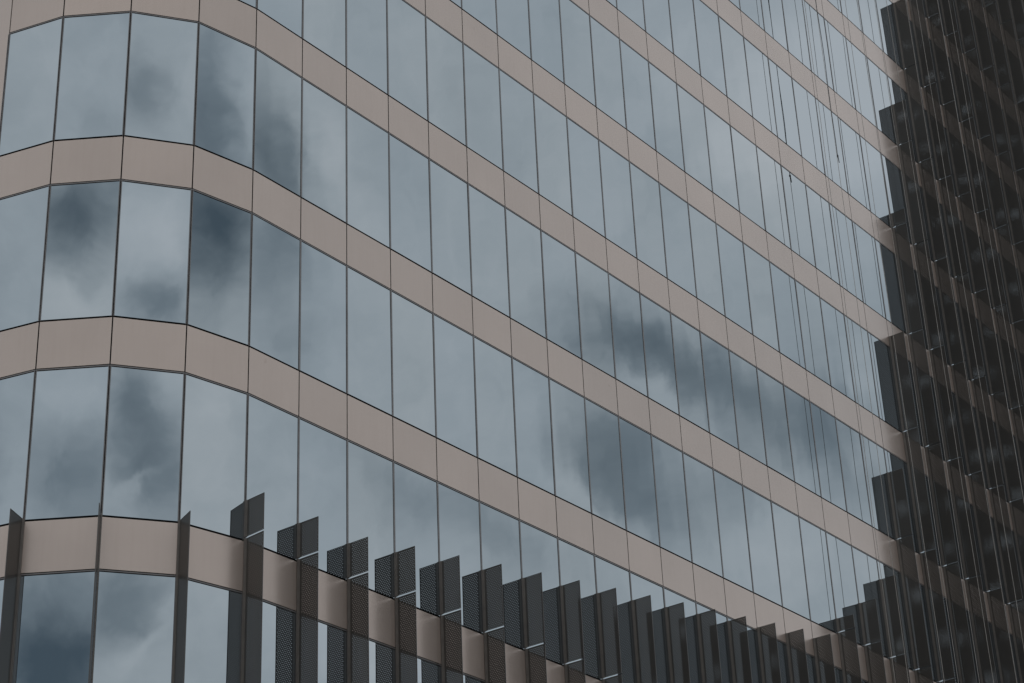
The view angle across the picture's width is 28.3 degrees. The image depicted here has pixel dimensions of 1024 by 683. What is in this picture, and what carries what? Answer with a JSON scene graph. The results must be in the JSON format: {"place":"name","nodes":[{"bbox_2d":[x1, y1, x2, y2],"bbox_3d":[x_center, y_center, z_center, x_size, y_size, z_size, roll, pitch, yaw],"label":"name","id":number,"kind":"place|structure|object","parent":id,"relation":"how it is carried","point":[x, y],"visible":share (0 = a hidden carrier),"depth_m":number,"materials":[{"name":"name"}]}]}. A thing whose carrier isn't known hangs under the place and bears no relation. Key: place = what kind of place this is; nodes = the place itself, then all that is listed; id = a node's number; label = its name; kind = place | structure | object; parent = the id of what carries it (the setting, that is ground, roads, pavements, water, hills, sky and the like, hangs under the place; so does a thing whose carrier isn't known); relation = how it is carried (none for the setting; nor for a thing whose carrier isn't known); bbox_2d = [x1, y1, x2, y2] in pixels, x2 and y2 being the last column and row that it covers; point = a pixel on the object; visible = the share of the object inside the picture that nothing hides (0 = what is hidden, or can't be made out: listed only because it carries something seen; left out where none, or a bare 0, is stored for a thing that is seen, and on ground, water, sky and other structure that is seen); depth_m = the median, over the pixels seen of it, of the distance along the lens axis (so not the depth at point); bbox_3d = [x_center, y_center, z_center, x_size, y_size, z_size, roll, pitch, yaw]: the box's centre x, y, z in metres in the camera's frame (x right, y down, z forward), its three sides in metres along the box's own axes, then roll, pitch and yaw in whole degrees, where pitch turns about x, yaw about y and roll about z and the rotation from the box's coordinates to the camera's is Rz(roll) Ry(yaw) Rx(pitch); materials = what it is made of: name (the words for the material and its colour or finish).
{"place":"outdoors","nodes":[
{"label":"outdoors","id":0,"kind":"place"},
{"label":"ground","id":1,"kind":"structure","parent":0,"visible":0},
{"bbox_2d":[0,0,1023,682],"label":"office building","id":2,"kind":"structure","parent":1,"relation":"on","point":[424,340],"depth_m":46.23,"materials":[{"name":"beige concrete"}]},
{"bbox_2d":[0,372,33,524],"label":"window pane","id":3,"kind":"structure","parent":2,"relation":"in","point":[15,392],"depth_m":36.63,"materials":[{"name":"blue glass"}]},
{"bbox_2d":[0,187,48,330],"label":"window pane","id":4,"kind":"structure","parent":2,"relation":"in","point":[23,216],"depth_m":38.52,"materials":[{"name":"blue glass"}]},
{"bbox_2d":[0,19,61,155],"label":"window pane","id":5,"kind":"structure","parent":2,"relation":"in","point":[33,58],"depth_m":40.38,"materials":[{"name":"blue glass"}]},
{"bbox_2d":[13,572,94,682],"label":"window pane","id":6,"kind":"structure","parent":2,"relation":"in","point":[54,623],"depth_m":34.76,"materials":[{"name":"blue glass"}]},
{"bbox_2d":[25,367,107,519],"bbox_3d":[-7.966,1.802,36.429,1.321,2.932,0.021,-4,-28,2],"label":"window pane","id":7,"kind":"structure","parent":2,"relation":"in","point":[67,443],"depth_m":36.40,"materials":[{"name":"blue glass"}]},
{"bbox_2d":[41,181,118,320],"bbox_3d":[-8.127,-1.728,38.303,1.321,2.932,0.021,-4,-28,2],"label":"window pane","id":8,"kind":"structure","parent":2,"relation":"in","point":[79,264],"depth_m":38.27,"materials":[{"name":"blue glass"}]},
{"bbox_2d":[55,13,128,139],"bbox_3d":[-8.288,-5.258,40.177,1.321,2.932,0.026,-4,-28,3],"label":"window pane","id":9,"kind":"structure","parent":2,"relation":"in","point":[91,95],"depth_m":40.15,"materials":[{"name":"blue glass"}]},
{"bbox_2d":[93,572,174,682],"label":"window pane","id":10,"kind":"structure","parent":2,"relation":"in","point":[134,636],"depth_m":34.93,"materials":[{"name":"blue glass"}]},
{"bbox_2d":[103,367,182,521],"bbox_3d":[-6.631,1.831,36.596,1.317,2.932,0.022,7,-29,-17],"label":"window pane","id":11,"kind":"structure","parent":2,"relation":"in","point":[142,468],"depth_m":36.56,"materials":[{"name":"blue glass"}]},
{"bbox_2d":[114,182,190,323],"bbox_3d":[-6.792,-1.699,38.471,1.317,2.932,0.021,7,-29,-17],"label":"window pane","id":12,"kind":"structure","parent":2,"relation":"in","point":[152,264],"depth_m":38.44,"materials":[{"name":"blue glass"}]},
{"bbox_2d":[125,13,196,144],"bbox_3d":[-6.953,-5.229,40.345,1.317,2.932,0.022,7,-29,-17],"label":"window pane","id":13,"kind":"structure","parent":2,"relation":"in","point":[162,59],"depth_m":40.32,"materials":[{"name":"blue glass"}]},
{"bbox_2d":[179,581,241,682],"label":"window pane","id":14,"kind":"structure","parent":2,"relation":"in","point":[214,615],"depth_m":35.67,"materials":[{"name":"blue glass"}]},
{"bbox_2d":[181,375,246,538],"bbox_3d":[-5.456,2.108,37.219,1.357,2.932,0.021,21,-36,-37],"label":"window pane","id":15,"kind":"structure","parent":2,"relation":"in","point":[213,473],"depth_m":37.19,"materials":[{"name":"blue glass"}]},
{"bbox_2d":[188,191,250,344],"bbox_3d":[-5.617,-1.422,39.093,1.357,2.932,0.022,21,-36,-37],"label":"window pane","id":16,"kind":"structure","parent":2,"relation":"in","point":[220,244],"depth_m":39.07,"materials":[{"name":"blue glass"}]},
{"bbox_2d":[195,24,254,168],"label":"window pane","id":17,"kind":"structure","parent":2,"relation":"in","point":[225,91],"depth_m":40.94,"materials":[{"name":"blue glass"}]},
{"bbox_2d":[246,599,295,682],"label":"window pane","id":18,"kind":"structure","parent":2,"relation":"in","point":[278,624],"depth_m":36.75,"materials":[{"name":"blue glass"}]},
{"bbox_2d":[246,396,297,559],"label":"window pane","id":19,"kind":"structure","parent":2,"relation":"in","point":[272,432],"depth_m":38.19,"materials":[{"name":"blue glass"}]},
{"bbox_2d":[250,215,299,369],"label":"window pane","id":20,"kind":"structure","parent":2,"relation":"in","point":[275,253],"depth_m":39.98,"materials":[{"name":"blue glass"}]},
{"bbox_2d":[254,51,300,195],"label":"window pane","id":21,"kind":"structure","parent":2,"relation":"in","point":[278,90],"depth_m":41.86,"materials":[{"name":"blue glass"}]},
{"bbox_2d":[299,420,346,579],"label":"window pane","id":22,"kind":"structure","parent":2,"relation":"in","point":[322,466],"depth_m":39.17,"materials":[{"name":"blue glass"}]},
{"bbox_2d":[300,242,345,392],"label":"window pane","id":23,"kind":"structure","parent":2,"relation":"in","point":[323,279],"depth_m":40.97,"materials":[{"name":"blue glass"}]},
{"bbox_2d":[302,80,345,221],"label":"window pane","id":24,"kind":"structure","parent":2,"relation":"in","point":[324,118],"depth_m":42.84,"materials":[{"name":"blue glass"}]},
{"bbox_2d":[301,617,346,682],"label":"window pane","id":25,"kind":"structure","parent":2,"relation":"in","point":[332,642],"depth_m":37.85,"materials":[{"name":"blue glass"}]},
{"bbox_2d":[304,0,344,65],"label":"window pane","id":26,"kind":"structure","parent":2,"relation":"in","point":[324,20],"depth_m":44.41,"materials":[{"name":"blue glass"}]},
{"bbox_2d":[347,0,386,93],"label":"window pane","id":27,"kind":"structure","parent":2,"relation":"in","point":[366,19],"depth_m":45.54,"materials":[{"name":"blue glass"}]},
{"bbox_2d":[347,108,388,247],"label":"window pane","id":28,"kind":"structure","parent":2,"relation":"in","point":[368,176],"depth_m":43.84,"materials":[{"name":"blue glass"}]},
{"bbox_2d":[348,268,391,414],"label":"window pane","id":29,"kind":"structure","parent":2,"relation":"in","point":[369,328],"depth_m":41.95,"materials":[{"name":"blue glass"}]},
{"bbox_2d":[348,442,393,597],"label":"window pane","id":30,"kind":"structure","parent":2,"relation":"in","point":[370,476],"depth_m":40.17,"materials":[{"name":"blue glass"}]},
{"bbox_2d":[352,638,395,682],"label":"window pane","id":31,"kind":"structure","parent":2,"relation":"in","point":[381,658],"depth_m":38.90,"materials":[{"name":"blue glass"}]},
{"bbox_2d":[388,0,426,119],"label":"window pane","id":32,"kind":"structure","parent":2,"relation":"in","point":[406,26],"depth_m":46.68,"materials":[{"name":"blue glass"}]},
{"bbox_2d":[390,135,430,271],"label":"window pane","id":33,"kind":"structure","parent":2,"relation":"in","point":[409,170],"depth_m":44.81,"materials":[{"name":"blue glass"}]},
{"bbox_2d":[392,292,434,436],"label":"window pane","id":34,"kind":"structure","parent":2,"relation":"in","point":[412,328],"depth_m":42.94,"materials":[{"name":"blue glass"}]},
{"bbox_2d":[394,463,439,615],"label":"window pane","id":35,"kind":"structure","parent":2,"relation":"in","point":[416,525],"depth_m":41.18,"materials":[{"name":"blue glass"}]},
{"bbox_2d":[427,19,465,145],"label":"window pane","id":36,"kind":"structure","parent":2,"relation":"in","point":[444,52],"depth_m":47.67,"materials":[{"name":"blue glass"}]},
{"bbox_2d":[430,161,470,294],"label":"window pane","id":37,"kind":"structure","parent":2,"relation":"in","point":[449,198],"depth_m":45.80,"materials":[{"name":"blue glass"}]},
{"bbox_2d":[434,315,476,456],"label":"window pane","id":38,"kind":"structure","parent":2,"relation":"in","point":[454,364],"depth_m":43.92,"materials":[{"name":"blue glass"}]},
{"bbox_2d":[438,484,482,632],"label":"window pane","id":39,"kind":"structure","parent":2,"relation":"in","point":[458,513],"depth_m":42.20,"materials":[{"name":"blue glass"}]},
{"bbox_2d":[464,45,502,169],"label":"window pane","id":40,"kind":"structure","parent":2,"relation":"in","point":[481,77],"depth_m":48.65,"materials":[{"name":"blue glass"}]},
{"bbox_2d":[469,186,508,316],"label":"window pane","id":41,"kind":"structure","parent":2,"relation":"in","point":[487,217],"depth_m":46.78,"materials":[{"name":"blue glass"}]},
{"bbox_2d":[474,338,516,475],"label":"window pane","id":42,"kind":"structure","parent":2,"relation":"in","point":[494,389],"depth_m":44.91,"materials":[{"name":"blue glass"}]},
{"bbox_2d":[480,503,523,649],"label":"window pane","id":43,"kind":"structure","parent":2,"relation":"in","point":[499,531],"depth_m":43.21,"materials":[{"name":"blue glass"}]},
{"bbox_2d":[0,0,1023,682],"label":"window pane","id":44,"kind":"structure","parent":2,"relation":"in","point":[512,15],"depth_m":65.07,"materials":[{"name":"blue glass"}]},
{"bbox_2d":[500,71,537,192],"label":"window pane","id":45,"kind":"structure","parent":2,"relation":"in","point":[519,147],"depth_m":49.64,"materials":[{"name":"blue glass"}]},
{"bbox_2d":[506,209,545,337],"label":"window pane","id":46,"kind":"structure","parent":2,"relation":"in","point":[524,240],"depth_m":47.77,"materials":[{"name":"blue glass"}]},
{"bbox_2d":[513,359,553,494],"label":"window pane","id":47,"kind":"structure","parent":2,"relation":"in","point":[531,388],"depth_m":45.90,"materials":[{"name":"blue glass"}]},
{"bbox_2d":[520,522,563,664],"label":"window pane","id":48,"kind":"structure","parent":2,"relation":"in","point":[539,549],"depth_m":44.22,"materials":[{"name":"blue glass"}]},
{"bbox_2d":[529,0,563,82],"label":"window pane","id":49,"kind":"structure","parent":2,"relation":"in","point":[544,14],"depth_m":52.35,"materials":[{"name":"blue glass"}]},
{"bbox_2d":[534,95,571,215],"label":"window pane","id":50,"kind":"structure","parent":2,"relation":"in","point":[551,127],"depth_m":50.63,"materials":[{"name":"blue glass"}]},
{"bbox_2d":[542,232,580,357],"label":"window pane","id":51,"kind":"structure","parent":2,"relation":"in","point":[562,316],"depth_m":48.75,"materials":[{"name":"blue glass"}]},
{"bbox_2d":[550,380,590,512],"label":"window pane","id":52,"kind":"structure","parent":2,"relation":"in","point":[568,411],"depth_m":46.88,"materials":[{"name":"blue glass"}]},
{"bbox_2d":[560,0,594,105],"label":"window pane","id":53,"kind":"structure","parent":2,"relation":"in","point":[577,53],"depth_m":53.47,"materials":[{"name":"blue glass"}]},
{"bbox_2d":[559,540,601,679],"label":"window pane","id":54,"kind":"structure","parent":2,"relation":"in","point":[576,564],"depth_m":45.24,"materials":[{"name":"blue glass"}]},
{"bbox_2d":[567,118,604,236],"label":"window pane","id":55,"kind":"structure","parent":2,"relation":"in","point":[583,147],"depth_m":51.61,"materials":[{"name":"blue glass"}]},
{"bbox_2d":[576,254,614,377],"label":"window pane","id":56,"kind":"structure","parent":2,"relation":"in","point":[593,288],"depth_m":49.73,"materials":[{"name":"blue glass"}]},
{"bbox_2d":[585,399,625,529],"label":"window pane","id":57,"kind":"structure","parent":2,"relation":"in","point":[602,426],"depth_m":47.86,"materials":[{"name":"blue glass"}]},
{"bbox_2d":[590,17,625,128],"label":"window pane","id":58,"kind":"structure","parent":2,"relation":"in","point":[606,48],"depth_m":54.46,"materials":[{"name":"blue glass"}]},
{"bbox_2d":[595,557,636,682],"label":"window pane","id":59,"kind":"structure","parent":2,"relation":"in","point":[609,576],"depth_m":46.27,"materials":[{"name":"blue glass"}]},
{"bbox_2d":[599,141,635,257],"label":"window pane","id":60,"kind":"structure","parent":2,"relation":"in","point":[618,210],"depth_m":52.59,"materials":[{"name":"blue glass"}]},
{"bbox_2d":[609,275,646,396],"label":"window pane","id":61,"kind":"structure","parent":2,"relation":"in","point":[625,302],"depth_m":50.72,"materials":[{"name":"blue glass"}]},
{"bbox_2d":[620,40,655,149],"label":"window pane","id":62,"kind":"structure","parent":2,"relation":"in","point":[639,116],"depth_m":55.46,"materials":[{"name":"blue glass"}]},
{"bbox_2d":[619,418,658,545],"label":"window pane","id":63,"kind":"structure","parent":2,"relation":"in","point":[639,486],"depth_m":48.84,"materials":[{"name":"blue glass"}]},
{"bbox_2d":[630,163,666,277],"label":"window pane","id":64,"kind":"structure","parent":2,"relation":"in","point":[645,190],"depth_m":53.58,"materials":[{"name":"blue glass"}]},
{"bbox_2d":[631,573,669,682],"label":"window pane","id":65,"kind":"structure","parent":2,"relation":"in","point":[641,587],"depth_m":47.33,"materials":[{"name":"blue glass"}]},
{"bbox_2d":[641,295,678,414],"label":"window pane","id":66,"kind":"structure","parent":2,"relation":"in","point":[661,378],"depth_m":51.70,"materials":[{"name":"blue glass"}]},
{"bbox_2d":[649,63,683,170],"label":"window pane","id":67,"kind":"structure","parent":2,"relation":"in","point":[664,91],"depth_m":56.44,"materials":[{"name":"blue glass"}]},
{"bbox_2d":[652,436,691,561],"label":"window pane","id":68,"kind":"structure","parent":2,"relation":"in","point":[668,461],"depth_m":49.83,"materials":[{"name":"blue glass"}]},
{"bbox_2d":[660,185,695,296],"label":"window pane","id":69,"kind":"structure","parent":2,"relation":"in","point":[680,269],"depth_m":54.57,"materials":[{"name":"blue glass"}]},
{"bbox_2d":[664,589,701,682],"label":"window pane","id":70,"kind":"structure","parent":2,"relation":"in","point":[671,598],"depth_m":48.38,"materials":[{"name":"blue glass"}]},
{"bbox_2d":[671,314,708,431],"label":"window pane","id":71,"kind":"structure","parent":2,"relation":"in","point":[687,345],"depth_m":52.70,"materials":[{"name":"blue glass"}]},
{"bbox_2d":[677,85,711,191],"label":"window pane","id":72,"kind":"structure","parent":2,"relation":"in","point":[696,158],"depth_m":57.44,"materials":[{"name":"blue glass"}]},
{"bbox_2d":[684,454,722,576],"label":"window pane","id":73,"kind":"structure","parent":2,"relation":"in","point":[706,554],"depth_m":50.83,"materials":[{"name":"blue glass"}]},
{"bbox_2d":[689,205,724,315],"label":"window pane","id":74,"kind":"structure","parent":2,"relation":"in","point":[703,231],"depth_m":55.56,"materials":[{"name":"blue glass"}]},
{"bbox_2d":[694,0,726,95],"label":"window pane","id":75,"kind":"structure","parent":2,"relation":"in","point":[707,24],"depth_m":60.31,"materials":[{"name":"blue glass"}]},
{"bbox_2d":[697,604,732,682],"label":"window pane","id":76,"kind":"structure","parent":2,"relation":"in","point":[723,640],"depth_m":49.47,"materials":[{"name":"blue glass"}]},
{"bbox_2d":[701,333,737,448],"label":"window pane","id":77,"kind":"structure","parent":2,"relation":"in","point":[721,412],"depth_m":53.70,"materials":[{"name":"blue glass"}]},
{"bbox_2d":[705,107,738,210],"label":"window pane","id":78,"kind":"structure","parent":2,"relation":"in","point":[718,131],"depth_m":58.44,"materials":[{"name":"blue glass"}]},
{"bbox_2d":[714,471,752,591],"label":"window pane","id":79,"kind":"structure","parent":2,"relation":"in","point":[729,494],"depth_m":51.82,"materials":[{"name":"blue glass"}]},
{"bbox_2d":[717,225,751,333],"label":"window pane","id":80,"kind":"structure","parent":2,"relation":"in","point":[735,290],"depth_m":56.56,"materials":[{"name":"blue glass"}]},
{"bbox_2d":[719,17,751,115],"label":"window pane","id":81,"kind":"structure","parent":2,"relation":"in","point":[736,75],"depth_m":61.32,"materials":[{"name":"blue glass"}]},
{"bbox_2d":[731,127,764,229],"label":"window pane","id":82,"kind":"structure","parent":2,"relation":"in","point":[745,155],"depth_m":59.45,"materials":[{"name":"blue glass"}]},
{"bbox_2d":[730,352,766,464],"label":"window pane","id":83,"kind":"structure","parent":2,"relation":"in","point":[744,375],"depth_m":54.69,"materials":[{"name":"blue glass"}]},
{"bbox_2d":[744,39,776,135],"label":"window pane","id":84,"kind":"structure","parent":2,"relation":"in","point":[757,63],"depth_m":62.34,"materials":[{"name":"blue glass"}]},
{"bbox_2d":[744,244,778,351],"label":"window pane","id":85,"kind":"structure","parent":2,"relation":"in","point":[758,268],"depth_m":57.57,"materials":[{"name":"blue glass"}]},
{"bbox_2d":[744,487,781,605],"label":"window pane","id":86,"kind":"structure","parent":2,"relation":"in","point":[764,565],"depth_m":52.81,"materials":[{"name":"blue glass"}]},
{"bbox_2d":[757,148,790,248],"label":"window pane","id":87,"kind":"structure","parent":2,"relation":"in","point":[770,171],"depth_m":60.45,"materials":[{"name":"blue glass"}]},
{"bbox_2d":[757,369,793,480],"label":"window pane","id":88,"kind":"structure","parent":2,"relation":"in","point":[778,450],"depth_m":55.70,"materials":[{"name":"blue glass"}]},
{"bbox_2d":[770,263,804,368],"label":"window pane","id":89,"kind":"structure","parent":2,"relation":"in","point":[787,315],"depth_m":58.57,"materials":[{"name":"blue glass"}]},
{"bbox_2d":[772,503,809,619],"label":"window pane","id":90,"kind":"structure","parent":2,"relation":"in","point":[787,530],"depth_m":53.82,"materials":[{"name":"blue glass"}]},
{"bbox_2d":[782,167,814,266],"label":"window pane","id":91,"kind":"structure","parent":2,"relation":"in","point":[795,190],"depth_m":61.47,"materials":[{"name":"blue glass"}]},
{"bbox_2d":[784,386,820,496],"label":"window pane","id":92,"kind":"structure","parent":2,"relation":"in","point":[798,408],"depth_m":56.70,"materials":[{"name":"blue glass"}]},
{"bbox_2d":[796,282,829,384],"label":"window pane","id":93,"kind":"structure","parent":2,"relation":"in","point":[809,303],"depth_m":59.60,"materials":[{"name":"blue glass"}]},
{"bbox_2d":[800,518,836,632],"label":"window pane","id":94,"kind":"structure","parent":2,"relation":"in","point":[817,568],"depth_m":54.84,"materials":[{"name":"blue glass"}]},
{"bbox_2d":[806,186,839,284],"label":"window pane","id":95,"kind":"structure","parent":2,"relation":"in","point":[825,256],"depth_m":62.49,"materials":[{"name":"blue glass"}]},
{"bbox_2d":[811,403,845,510],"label":"window pane","id":96,"kind":"structure","parent":2,"relation":"in","point":[829,465],"depth_m":57.72,"materials":[{"name":"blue glass"}]},
{"bbox_2d":[821,299,854,401],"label":"window pane","id":97,"kind":"structure","parent":2,"relation":"in","point":[834,324],"depth_m":60.61,"materials":[{"name":"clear glass"}]},
{"bbox_2d":[826,533,863,645],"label":"window pane","id":98,"kind":"structure","parent":2,"relation":"in","point":[840,553],"depth_m":55.95,"materials":[{"name":"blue glass"}]},
{"bbox_2d":[804,1,895,682],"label":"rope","id":99,"kind":"object","parent":2,"relation":"hanging from","point":[851,351],"visible":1,"depth_m":59.15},
{"bbox_2d":[836,419,871,525],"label":"window pane","id":100,"kind":"structure","parent":2,"relation":"in","point":[849,440],"depth_m":58.74,"materials":[{"name":"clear glass"}]},
{"bbox_2d":[815,0,908,682],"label":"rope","id":101,"kind":"object","parent":2,"relation":"attached to","point":[855,288],"visible":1,"depth_m":61.61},
{"bbox_2d":[845,316,878,416],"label":"window pane","id":102,"kind":"structure","parent":2,"relation":"in","point":[854,331],"depth_m":61.65,"materials":[{"name":"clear glass"}]},
{"bbox_2d":[852,547,888,658],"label":"window pane","id":103,"kind":"structure","parent":2,"relation":"in","point":[866,570],"depth_m":57.10,"materials":[{"name":"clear glass"}]},
{"bbox_2d":[861,435,895,539],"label":"window pane","id":104,"kind":"structure","parent":2,"relation":"in","point":[871,450],"depth_m":59.77,"materials":[{"name":"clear glass"}]},
{"bbox_2d":[845,2,944,682],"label":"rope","id":105,"kind":"object","parent":2,"relation":"hanging from","point":[895,352],"visible":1,"depth_m":61.66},
{"bbox_2d":[877,561,913,670],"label":"window pane","id":106,"kind":"structure","parent":2,"relation":"in","point":[886,572],"depth_m":58.23,"materials":[{"name":"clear glass"}]},
{"bbox_2d":[857,2,958,682],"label":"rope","id":107,"kind":"object","parent":2,"relation":"hanging from","point":[909,350],"visible":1,"depth_m":62.66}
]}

